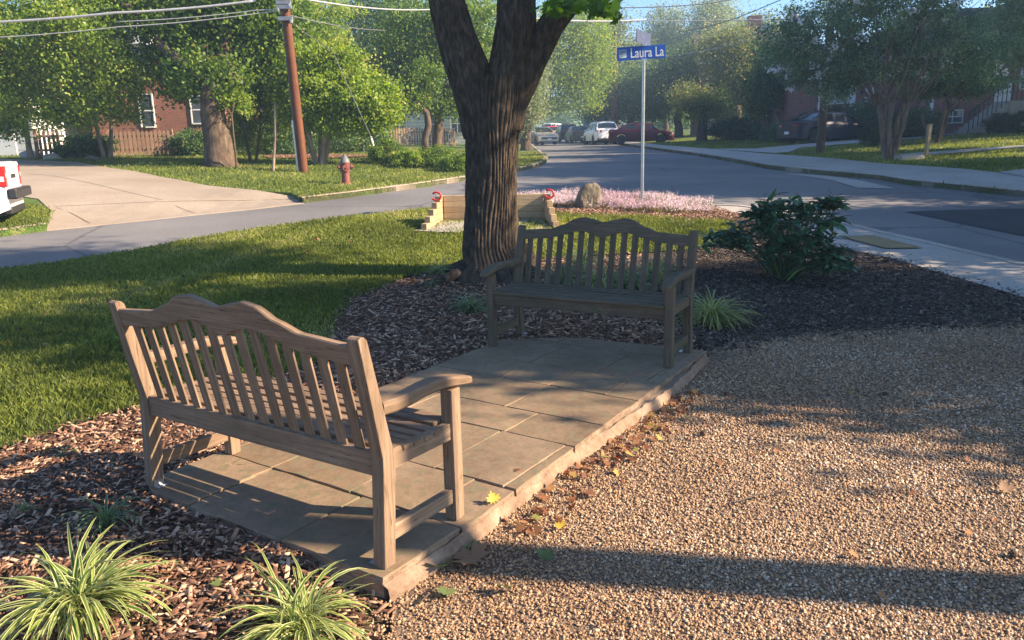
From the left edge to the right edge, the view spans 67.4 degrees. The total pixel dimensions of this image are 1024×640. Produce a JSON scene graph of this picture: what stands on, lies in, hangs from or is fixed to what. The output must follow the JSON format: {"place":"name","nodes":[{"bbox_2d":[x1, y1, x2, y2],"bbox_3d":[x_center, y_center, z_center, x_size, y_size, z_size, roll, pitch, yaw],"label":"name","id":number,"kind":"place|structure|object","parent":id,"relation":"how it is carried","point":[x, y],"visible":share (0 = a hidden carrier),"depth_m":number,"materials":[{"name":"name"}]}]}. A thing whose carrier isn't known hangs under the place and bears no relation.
{"place":"outdoors","nodes":[
{"label":"outdoors","id":0,"kind":"place"},
{"bbox_2d":[0,197,55,236],"bbox_3d":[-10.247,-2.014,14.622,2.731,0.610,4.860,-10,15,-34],"label":"verge grass","id":1,"kind":"structure","parent":0,"point":[22,219],"depth_m":14.39,"materials":[{"name":"green plant"}]},
{"bbox_2d":[0,159,303,230],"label":"driveway","id":2,"kind":"structure","parent":0,"point":[53,190],"depth_m":17.35,"materials":[{"name":"concrete"}]},
{"bbox_2d":[0,161,31,215],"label":"pickup truck","id":3,"kind":"object","parent":2,"relation":"on","point":[13,192],"visible":1,"depth_m":13.91,"materials":[{"name":"white paint"}]},
{"bbox_2d":[0,138,549,202],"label":"lawn","id":4,"kind":"structure","parent":0,"point":[441,182],"depth_m":21.54,"materials":[{"name":"green plant"}]},
{"bbox_2d":[0,41,66,159],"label":"ornamental tree","id":5,"kind":"object","parent":4,"relation":"on","point":[28,144],"visible":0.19,"depth_m":26.01,"materials":[{"name":"green plant"}]},
{"bbox_2d":[0,58,92,155],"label":"white garage","id":6,"kind":"structure","parent":4,"relation":"on","point":[15,147],"depth_m":30.17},
{"bbox_2d":[0,130,17,155],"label":"garage door","id":7,"kind":"structure","parent":6,"relation":"in","point":[12,149],"depth_m":30.13,"materials":[{"name":"white paint"}]},
{"bbox_2d":[32,129,62,157],"bbox_3d":[-17.085,-6.508,28.407,1.023,1.124,0.173,-5,13,-18],"label":"picket fence","id":8,"kind":"object","parent":4,"relation":"on","point":[39,149],"visible":0.56,"depth_m":28.28,"materials":[{"name":"white wood"}]},
{"bbox_2d":[46,133,94,158],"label":"yard shrub","id":9,"kind":"object","parent":4,"relation":"on","point":[63,148],"visible":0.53,"depth_m":27.91,"materials":[{"name":"green plant"}]},
{"bbox_2d":[0,0,166,158],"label":"ornamental tree","id":10,"kind":"object","parent":4,"relation":"on","point":[82,87],"visible":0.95,"depth_m":23.36,"materials":[{"name":"green plant"}]},
{"bbox_2d":[69,133,122,157],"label":"yard shrub","id":11,"kind":"object","parent":4,"relation":"on","point":[88,146],"visible":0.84,"depth_m":27.87,"materials":[{"name":"green plant"}]},
{"bbox_2d":[106,129,175,155],"bbox_3d":[-14.030,-6.695,29.151,2.407,1.085,0.171,-5,13,-14],"label":"picket fence","id":12,"kind":"object","parent":4,"relation":"on","point":[122,149],"visible":0.8,"depth_m":29.08,"materials":[{"name":"brown wood"}]},
{"bbox_2d":[75,9,255,153],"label":"brick house","id":13,"kind":"structure","parent":4,"relation":"on","point":[177,119],"depth_m":32.06,"materials":[{"name":"red brick"}]},
{"bbox_2d":[138,93,155,127],"bbox_3d":[-15.189,-8.704,31.935,0.600,1.377,0.090,-2,13,-4],"label":"window","id":14,"kind":"structure","parent":13,"relation":"in","point":[152,116],"depth_m":31.97,"materials":[{"name":"grey glass"}]},
{"bbox_2d":[157,127,203,155],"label":"yard shrub","id":15,"kind":"object","parent":4,"relation":"on","point":[189,141],"visible":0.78,"depth_m":29.18,"materials":[{"name":"green plant"}]},
{"bbox_2d":[69,0,334,166],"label":"maple tree","id":16,"kind":"object","parent":4,"relation":"on","point":[198,57],"visible":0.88,"depth_m":23.29,"materials":[{"name":"green plant"}]},
{"bbox_2d":[211,73,259,166],"bbox_3d":[-8.439,-6.041,23.414,1.468,2.818,1.336,-1,13,0],"label":"young tree","id":17,"kind":"object","parent":4,"relation":"on","point":[235,98],"visible":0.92,"depth_m":23.11,"materials":[{"name":"plant"}]},
{"bbox_2d":[226,10,292,162],"bbox_3d":[-8.379,-7.933,25.931,3.124,5.238,3.161,10,17,42],"label":"young tree","id":18,"kind":"object","parent":4,"relation":"on","point":[249,129],"visible":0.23,"depth_m":25.77,"materials":[{"name":"green plant"}]},
{"bbox_2d":[253,128,326,154],"bbox_3d":[-8.558,-6.865,30.052,3.251,1.666,3.324,-1,13,0],"label":"yard shrub","id":19,"kind":"object","parent":4,"relation":"on","point":[285,146],"visible":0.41,"depth_m":29.62,"materials":[{"name":"green plant"}]},
{"bbox_2d":[276,0,307,172],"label":"utility pole","id":20,"kind":"object","parent":4,"relation":"on","point":[285,17],"visible":0.98,"depth_m":21.87,"materials":[{"name":"brown wood"}]},
{"bbox_2d":[0,0,255,22],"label":"overhead wire","id":21,"kind":"object","parent":20,"relation":"attached to","point":[125,12],"visible":1,"depth_m":21.04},
{"bbox_2d":[0,9,281,37],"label":"overhead wire","id":22,"kind":"object","parent":20,"relation":"attached to","point":[139,25],"visible":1,"depth_m":21.14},
{"bbox_2d":[232,0,373,114],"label":"background tree","id":23,"kind":"object","parent":4,"relation":"on","point":[337,13],"visible":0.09,"depth_m":35.44,"materials":[{"name":"green plant"}]},
{"bbox_2d":[259,33,419,163],"bbox_3d":[-5.415,-6.908,24.289,4.969,4.005,3.570,-1,13,0],"label":"crape myrtle","id":24,"kind":"object","parent":4,"relation":"on","point":[329,106],"visible":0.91,"depth_m":23.77,"materials":[{"name":"green plant"}]},
{"bbox_2d":[337,154,352,183],"bbox_3d":[-4.321,-3.925,19.995,0.371,0.782,0.389,9,16,38],"label":"fire hydrant","id":25,"kind":"object","parent":4,"relation":"on","point":[345,167],"visible":0.98,"depth_m":19.92,"materials":[{"name":"metal"}]},
{"bbox_2d":[312,129,399,152],"bbox_3d":[-7.183,-7.662,33.042,4.430,1.835,4.206,-1,13,0],"label":"yard shrub","id":26,"kind":"object","parent":4,"relation":"on","point":[354,143],"visible":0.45,"depth_m":32.23,"materials":[{"name":"green plant"}]},
{"bbox_2d":[315,0,444,145],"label":"background tree","id":27,"kind":"object","parent":4,"relation":"on","point":[374,17],"visible":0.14,"depth_m":42.39,"materials":[{"name":"green plant"}]},
{"bbox_2d":[365,136,408,163],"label":"verge bush","id":28,"kind":"object","parent":4,"relation":"on","point":[378,154],"visible":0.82,"depth_m":25.39,"materials":[{"name":"green plant"}]},
{"bbox_2d":[391,148,427,167],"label":"verge bush","id":29,"kind":"object","parent":4,"relation":"on","point":[405,157],"visible":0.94,"depth_m":24.54,"materials":[{"name":"green plant"}]},
{"bbox_2d":[390,50,445,149],"bbox_3d":[-4.205,-9.191,32.770,3.444,4.363,2.736,-1,13,0],"label":"crooked tree","id":30,"kind":"object","parent":4,"relation":"on","point":[428,76],"visible":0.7,"depth_m":32.32,"materials":[{"name":"green plant"}]},
{"bbox_2d":[381,80,464,143],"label":"white house","id":31,"kind":"structure","parent":4,"relation":"on","point":[420,122],"depth_m":55.86,"materials":[{"name":"white paint"}]},
{"bbox_2d":[390,127,457,145],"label":"picket fence","id":32,"kind":"object","parent":4,"relation":"on","point":[445,141],"visible":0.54,"depth_m":45.45,"materials":[{"name":"brown wood"}]},
{"bbox_2d":[360,0,496,147],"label":"background tree","id":33,"kind":"object","parent":4,"relation":"on","point":[400,52],"visible":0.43,"depth_m":33.56,"materials":[{"name":"green plant"}]},
{"bbox_2d":[417,142,458,168],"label":"verge bush","id":34,"kind":"object","parent":4,"relation":"on","point":[431,154],"visible":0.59,"depth_m":24.81,"materials":[{"name":"green plant"}]},
{"bbox_2d":[433,151,464,171],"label":"verge bush","id":35,"kind":"object","parent":4,"relation":"on","point":[453,163],"visible":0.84,"depth_m":23.73,"materials":[{"name":"green plant"}]},
{"bbox_2d":[519,54,563,150],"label":"background tree","id":36,"kind":"object","parent":4,"relation":"on","point":[533,116],"visible":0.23,"depth_m":44.14,"materials":[{"name":"green plant"}]},
{"bbox_2d":[519,0,635,143],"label":"background tree","id":37,"kind":"object","parent":4,"relation":"on","point":[579,79],"visible":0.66,"depth_m":62.19,"materials":[{"name":"green plant"}]},
{"bbox_2d":[0,206,738,447],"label":"lawn","id":38,"kind":"structure","parent":0,"point":[85,419],"depth_m":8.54,"materials":[{"name":"green plant"}]},
{"bbox_2d":[415,219,548,231],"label":"pit gravel","id":39,"kind":"structure","parent":38,"relation":"on","point":[441,228],"depth_m":12.71,"materials":[{"name":"beige gravel"}]},
{"bbox_2d":[421,193,558,229],"bbox_3d":[-0.341,-1.823,12.849,2.232,0.488,1.033,-1,13,3],"label":"horseshoe pit backstop","id":40,"kind":"object","parent":39,"relation":"on","point":[452,207],"visible":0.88,"depth_m":13.21},
{"bbox_2d":[543,194,739,220],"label":"bed mulch","id":41,"kind":"object","parent":38,"relation":"on","point":[715,213],"visible":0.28,"depth_m":13.76,"materials":[{"name":"brown wood"}]},
{"bbox_2d":[575,183,600,207],"bbox_3d":[1.450,-2.306,14.655,0.485,0.618,0.348,-3,13,-8],"label":"boulder","id":42,"kind":"object","parent":41,"relation":"on","point":[589,193],"visible":0.75,"depth_m":14.50,"materials":[{"name":"beige stone"}]},
{"bbox_2d":[517,185,717,213],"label":"flowers","id":43,"kind":"object","parent":41,"relation":"on","point":[653,196],"visible":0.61,"depth_m":14.73,"materials":[{"name":"pink plant"}]},
{"bbox_2d":[0,0,1002,135],"label":"sky","id":44,"kind":"structure","parent":0,"point":[760,3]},
{"bbox_2d":[0,208,1022,639],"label":"mulch ground","id":45,"kind":"structure","parent":0,"point":[212,606],"depth_m":3.80,"materials":[{"name":"wood"}]},
{"bbox_2d":[0,518,183,639],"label":"liriope plant","id":46,"kind":"object","parent":45,"relation":"on","point":[75,594],"visible":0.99,"depth_m":2.71,"materials":[{"name":"plant"}]},
{"bbox_2d":[50,488,147,543],"bbox_3d":[-1.761,0.830,3.386,0.359,0.160,0.484,-1,13,0],"label":"liriope plant","id":47,"kind":"object","parent":45,"relation":"on","point":[108,517],"visible":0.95,"depth_m":3.35,"materials":[{"name":"green plant"}]},
{"bbox_2d":[204,542,396,639],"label":"liriope plant","id":48,"kind":"object","parent":45,"relation":"on","point":[304,615],"visible":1,"depth_m":2.66,"materials":[{"name":"green plant"}]},
{"bbox_2d":[148,337,707,607],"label":"flagstone patio","id":49,"kind":"structure","parent":45,"relation":"on","point":[543,412],"depth_m":3.88,"materials":[{"name":"stone"}]},
{"bbox_2d":[108,293,471,569],"bbox_3d":[-0.989,0.333,3.414,1.542,0.997,0.691,7,15,32],"label":"garden bench","id":50,"kind":"object","parent":49,"relation":"on","point":[368,430],"visible":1,"depth_m":3.13,"materials":[{"name":"brown wood"}]},
{"bbox_2d":[480,217,698,367],"bbox_3d":[0.578,-0.260,5.915,1.542,0.997,0.691,6,14,29],"label":"garden bench","id":51,"kind":"object","parent":49,"relation":"on","point":[668,303],"visible":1,"depth_m":5.96,"materials":[{"name":"brown wood"}]},
{"bbox_2d":[443,286,500,315],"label":"liriope plant","id":52,"kind":"object","parent":45,"relation":"on","point":[472,305],"visible":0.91,"depth_m":7.61,"materials":[{"name":"green plant"}]},
{"bbox_2d":[409,0,623,290],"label":"maple tree","id":53,"kind":"object","parent":45,"relation":"on","point":[493,97],"visible":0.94,"depth_m":8.73,"materials":[{"name":"brown plant"}]},
{"bbox_2d":[593,257,663,291],"bbox_3d":[1.265,-0.482,8.315,0.940,0.379,0.892,3,13,18],"label":"liriope plant","id":54,"kind":"object","parent":45,"relation":"on","point":[626,282],"visible":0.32,"depth_m":8.29,"materials":[{"name":"green plant"}]},
{"bbox_2d":[617,29,665,205],"bbox_3d":[2.333,-3.570,13.970,0.751,3.168,0.449,-7,14,-26],"label":"street sign","id":55,"kind":"object","parent":45,"relation":"on","point":[643,53],"visible":1,"depth_m":13.71,"materials":[{"name":"blue metal"}]},
{"bbox_2d":[675,284,766,333],"bbox_3d":[1.813,-0.124,6.990,0.902,0.346,0.897,-1,13,0],"label":"liriope plant","id":56,"kind":"object","parent":45,"relation":"on","point":[711,313],"visible":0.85,"depth_m":6.91,"materials":[{"name":"green plant"}]},
{"bbox_2d":[697,189,862,280],"bbox_3d":[2.953,-0.959,8.688,1.864,1.065,1.147,2,13,13],"label":"leafy shrub","id":57,"kind":"object","parent":45,"relation":"on","point":[764,215],"visible":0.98,"depth_m":8.53,"materials":[{"name":"green plant"}]},
{"bbox_2d":[614,218,1023,360],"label":"dark mulch","id":58,"kind":"object","parent":45,"relation":"on","point":[771,303],"visible":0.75,"depth_m":7.78,"materials":[{"name":"brown wood"}]},
{"bbox_2d":[0,140,1023,268],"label":"road","id":59,"kind":"structure","parent":0,"point":[602,165],"depth_m":16.23,"materials":[{"name":"grey asphalt"}]},
{"bbox_2d":[531,127,558,144],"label":"parked car","id":60,"kind":"object","parent":59,"relation":"on","point":[547,134],"visible":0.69,"depth_m":62.61,"materials":[{"name":"silver paint"}]},
{"bbox_2d":[565,126,590,142],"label":"parked car","id":61,"kind":"object","parent":59,"relation":"on","point":[574,133],"visible":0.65,"depth_m":68.45,"materials":[{"name":"brown paint"}]},
{"bbox_2d":[583,120,617,143],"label":"parked car","id":62,"kind":"object","parent":59,"relation":"on","point":[595,132],"visible":0.77,"depth_m":59.18,"materials":[{"name":"white paint"}]},
{"bbox_2d":[608,122,673,143],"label":"parked car","id":63,"kind":"object","parent":59,"relation":"on","point":[631,131],"visible":0.96,"depth_m":54.64,"materials":[{"name":"red paint"}]},
{"bbox_2d":[601,141,1023,196],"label":"kerb","id":64,"kind":"structure","parent":59,"relation":"on","point":[800,169],"depth_m":19.49,"materials":[{"name":"concrete"}]},
{"bbox_2d":[787,173,890,187],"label":"gutter slab","id":65,"kind":"structure","parent":59,"relation":"on","point":[857,183],"depth_m":19.06,"materials":[{"name":"concrete"}]},
{"bbox_2d":[711,204,1023,265],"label":"curb","id":66,"kind":"structure","parent":59,"relation":"on","point":[943,245],"depth_m":10.61,"materials":[{"name":"concrete"}]},
{"bbox_2d":[908,208,1023,235],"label":"asphalt patch","id":67,"kind":"object","parent":59,"relation":"on","point":[1011,221],"visible":1,"depth_m":13.23,"materials":[{"name":"black asphalt"}]},
{"bbox_2d":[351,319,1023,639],"bbox_3d":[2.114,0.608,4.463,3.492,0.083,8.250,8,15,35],"label":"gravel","id":68,"kind":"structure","parent":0,"point":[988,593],"depth_m":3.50,"materials":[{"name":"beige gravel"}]},
{"bbox_2d":[451,539,491,564],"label":"fallen leaf","id":69,"kind":"object","parent":68,"relation":"on","point":[465,556],"visible":0.98,"depth_m":3.13,"materials":[{"name":"brown plant"}]},
{"bbox_2d":[390,322,1023,639],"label":"gravel ground","id":70,"kind":"structure","parent":0,"point":[399,628],"depth_m":3.31,"materials":[{"name":"beige gravel"}]},
{"bbox_2d":[515,388,700,536],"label":"leaf litter","id":71,"kind":"object","parent":70,"relation":"on","point":[548,488],"visible":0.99,"depth_m":4.06,"materials":[{"name":"brown plant"}]},
{"bbox_2d":[480,345,1023,622],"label":"leaf scatter","id":72,"kind":"object","parent":70,"relation":"on","point":[885,561],"visible":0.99,"depth_m":3.31,"materials":[{"name":"brown plant"}]},
{"bbox_2d":[600,129,1023,195],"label":"lawn","id":73,"kind":"structure","parent":0,"point":[686,134],"depth_m":26.48,"materials":[{"name":"green plant"}]},
{"bbox_2d":[571,0,671,135],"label":"background tree","id":74,"kind":"object","parent":73,"relation":"on","point":[624,28],"visible":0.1,"depth_m":86.26,"materials":[{"name":"green plant"}]},
{"bbox_2d":[569,58,675,131],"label":"background tree","id":75,"kind":"object","parent":73,"relation":"on","point":[607,111],"visible":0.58,"depth_m":70.34,"materials":[{"name":"green plant"}]},
{"bbox_2d":[622,0,692,130],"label":"background tree","id":76,"kind":"object","parent":73,"relation":"on","point":[662,33],"visible":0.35,"depth_m":93.31,"materials":[{"name":"green plant"}]},
{"bbox_2d":[618,30,738,136],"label":"background tree","id":77,"kind":"object","parent":73,"relation":"on","point":[652,101],"visible":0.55,"depth_m":66.37,"materials":[{"name":"green plant"}]},
{"bbox_2d":[654,70,746,140],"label":"background tree","id":78,"kind":"object","parent":73,"relation":"on","point":[696,102],"visible":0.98,"depth_m":51.76,"materials":[{"name":"green plant"}]},
{"bbox_2d":[660,0,763,54],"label":"background tree","id":79,"kind":"object","parent":73,"relation":"on","point":[705,10],"visible":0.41,"depth_m":89.57,"materials":[{"name":"green plant"}]},
{"bbox_2d":[676,2,773,131],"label":"background tree","id":80,"kind":"object","parent":73,"relation":"on","point":[726,57],"visible":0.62,"depth_m":57.48,"materials":[{"name":"green plant"}]},
{"bbox_2d":[690,15,780,135],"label":"brick house","id":81,"kind":"structure","parent":73,"relation":"on","point":[694,130],"depth_m":64.48,"materials":[{"name":"red brick"}]},
{"bbox_2d":[714,112,761,140],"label":"garden shrub","id":82,"kind":"object","parent":73,"relation":"on","point":[729,129],"visible":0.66,"depth_m":48.16,"materials":[{"name":"green plant"}]},
{"bbox_2d":[733,112,771,139],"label":"garden shrub","id":83,"kind":"object","parent":73,"relation":"on","point":[752,128],"visible":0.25,"depth_m":47.55,"materials":[{"name":"green plant"}]},
{"bbox_2d":[724,31,809,141],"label":"background tree","id":84,"kind":"object","parent":73,"relation":"on","point":[763,95],"visible":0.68,"depth_m":43.84,"materials":[{"name":"green plant"}]},
{"bbox_2d":[754,116,805,143],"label":"garden shrub","id":85,"kind":"object","parent":73,"relation":"on","point":[770,131],"visible":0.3,"depth_m":41.58,"materials":[{"name":"green plant"}]},
{"bbox_2d":[816,1,833,152],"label":"utility pole","id":86,"kind":"object","parent":73,"relation":"on","point":[821,134],"visible":0.27,"depth_m":29.22,"materials":[{"name":"brown wood"}]},
{"bbox_2d":[762,44,904,134],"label":"brick house","id":87,"kind":"structure","parent":73,"relation":"on","point":[793,107],"depth_m":42.27,"materials":[{"name":"red brick"}]},
{"bbox_2d":[845,101,888,131],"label":"garden shrub","id":88,"kind":"object","parent":73,"relation":"on","point":[863,108],"visible":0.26,"depth_m":39.67,"materials":[{"name":"green plant"}]},
{"bbox_2d":[853,114,893,145],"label":"clipped shrub","id":89,"kind":"object","parent":73,"relation":"on","point":[873,138],"visible":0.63,"depth_m":31.78,"materials":[{"name":"green plant"}]},
{"bbox_2d":[735,0,1023,159],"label":"crape myrtle","id":90,"kind":"object","parent":73,"relation":"on","point":[849,42],"visible":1,"depth_m":23.73,"materials":[{"name":"green plant"}]},
{"bbox_2d":[868,106,930,137],"bbox_3d":[18.620,-9.286,36.963,2.761,1.910,3.233,-1,13,0],"label":"garden shrub","id":91,"kind":"object","parent":73,"relation":"on","point":[910,128],"visible":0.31,"depth_m":36.33,"materials":[{"name":"green plant"}]},
{"bbox_2d":[895,104,949,135],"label":"garden shrub","id":92,"kind":"object","parent":73,"relation":"on","point":[934,120],"visible":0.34,"depth_m":36.77,"materials":[{"name":"green plant"}]},
{"bbox_2d":[892,7,1023,133],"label":"brick house","id":93,"kind":"structure","parent":73,"relation":"on","point":[968,117],"depth_m":37.35,"materials":[{"name":"red brick"}]},
{"bbox_2d":[892,46,1023,143],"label":"ornamental tree","id":94,"kind":"object","parent":73,"relation":"on","point":[946,88],"visible":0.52,"depth_m":30.65,"materials":[{"name":"green plant"}]},
{"bbox_2d":[967,0,1023,90],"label":"ornamental tree","id":95,"kind":"object","parent":73,"relation":"on","point":[1014,11],"visible":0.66,"depth_m":31.92,"materials":[{"name":"green plant"}]},
{"bbox_2d":[981,112,1013,132],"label":"clipped shrub","id":96,"kind":"object","parent":73,"relation":"on","point":[993,125],"visible":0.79,"depth_m":35.16,"materials":[{"name":"green plant"}]},
{"bbox_2d":[1000,110,1023,132],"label":"clipped shrub","id":97,"kind":"object","parent":73,"relation":"on","point":[1014,121],"visible":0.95,"depth_m":34.05,"materials":[{"name":"green plant"}]},
{"bbox_2d":[723,136,921,152],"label":"driveway","id":98,"kind":"structure","parent":0,"point":[781,149],"depth_m":35.28,"materials":[{"name":"concrete"}]},
{"bbox_2d":[776,112,869,142],"bbox_3d":[15.728,-9.623,38.400,4.822,1.470,2.090,-6,13,-19],"label":"parked car","id":99,"kind":"object","parent":98,"relation":"on","point":[840,125],"visible":0.77,"depth_m":37.56,"materials":[{"name":"blue paint"}]},
{"bbox_2d":[625,141,1023,188],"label":"sidewalk","id":100,"kind":"structure","parent":0,"point":[959,175],"depth_m":21.04,"materials":[{"name":"concrete"}]},
{"bbox_2d":[713,205,1023,299],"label":"sidewalk","id":101,"kind":"structure","parent":0,"point":[1004,274],"depth_m":9.56,"materials":[{"name":"concrete"}]},
{"bbox_2d":[842,235,919,247],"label":"tactile paving","id":102,"kind":"structure","parent":101,"relation":"on","point":[880,241],"depth_m":10.71,"materials":[{"name":"concrete"}]},
{"bbox_2d":[899,145,1023,154],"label":"path","id":103,"kind":"structure","parent":0,"point":[966,150],"depth_m":25.36,"materials":[{"name":"concrete"}]},
{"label":"ground","id":104,"kind":"structure","parent":0,"visible":0},
{"bbox_2d":[298,143,547,202],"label":"kerb corner","id":105,"kind":"object","parent":104,"relation":"on","point":[411,186],"visible":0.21,"depth_m":19.30,"materials":[{"name":"concrete"}]},
{"bbox_2d":[82,0,995,139],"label":"distant woods","id":106,"kind":"object","parent":104,"relation":"on","point":[566,120],"visible":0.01,"depth_m":158.12,"materials":[{"name":"green plant"}]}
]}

